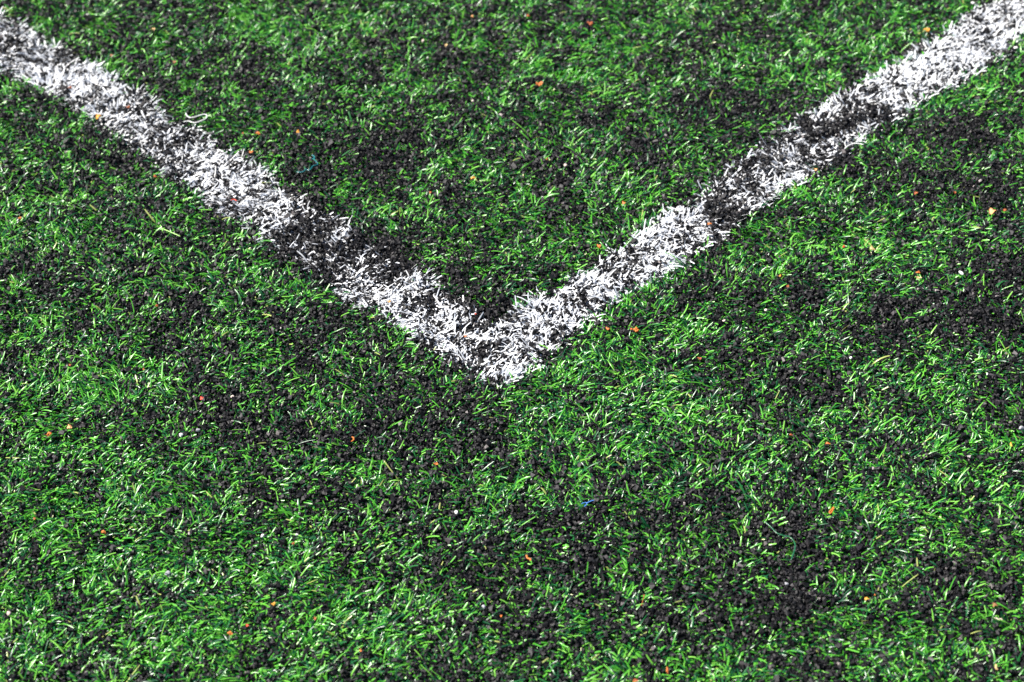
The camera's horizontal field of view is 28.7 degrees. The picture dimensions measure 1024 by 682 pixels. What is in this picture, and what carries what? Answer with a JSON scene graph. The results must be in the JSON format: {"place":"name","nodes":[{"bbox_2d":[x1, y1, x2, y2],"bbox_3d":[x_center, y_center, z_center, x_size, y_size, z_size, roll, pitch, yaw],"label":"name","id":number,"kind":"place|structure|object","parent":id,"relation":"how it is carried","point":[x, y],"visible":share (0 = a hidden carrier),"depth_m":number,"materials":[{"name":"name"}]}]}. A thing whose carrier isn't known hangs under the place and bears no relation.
{"place":"outdoors","nodes":[
{"label":"outdoors","id":0,"kind":"place"},
{"bbox_2d":[0,0,1023,681],"bbox_3d":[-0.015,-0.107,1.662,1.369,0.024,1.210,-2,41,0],"label":"turf","id":1,"kind":"structure","parent":0,"point":[262,576],"depth_m":1.49,"materials":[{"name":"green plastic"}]},
{"bbox_2d":[0,0,1023,681],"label":"rubber infill","id":2,"kind":"object","parent":1,"relation":"on","point":[194,302],"visible":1,"depth_m":1.56,"materials":[{"name":"black rubber"}]},
{"bbox_2d":[183,113,207,122],"bbox_3d":[-0.280,-0.197,1.769,0.021,0.001,0.015,4,41,7],"label":"plastic loop","id":3,"kind":"object","parent":2,"relation":"on","point":[196,116],"visible":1,"depth_m":1.77,"materials":[{"name":"white plastic"}]},
{"bbox_2d":[296,158,317,172],"bbox_3d":[-0.174,-0.149,1.711,0.011,0.002,0.022,23,46,26],"label":"teal thread","id":4,"kind":"object","parent":2,"relation":"on","point":[310,168],"visible":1,"depth_m":1.71,"materials":[{"name":"plastic"}]},
{"bbox_2d":[764,521,795,559],"bbox_3d":[0.186,0.135,1.366,0.010,0.001,0.040,-16,43,-16],"label":"long fibre","id":5,"kind":"object","parent":2,"relation":"on","point":[786,536],"visible":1,"depth_m":1.36,"materials":[{"name":"teal plastic"}]},
{"bbox_2d":[989,208,996,213],"bbox_3d":[0.395,-0.107,1.642,0.006,0.004,0.006,-7,41,-6],"label":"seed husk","id":6,"kind":"object","parent":2,"relation":"on","point":[991,210],"visible":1,"depth_m":1.64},
{"bbox_2d":[0,0,1023,386],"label":"white line","id":7,"kind":"object","parent":1,"relation":"on","point":[670,218],"visible":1,"depth_m":1.69,"materials":[{"name":"white paint"}]}
]}

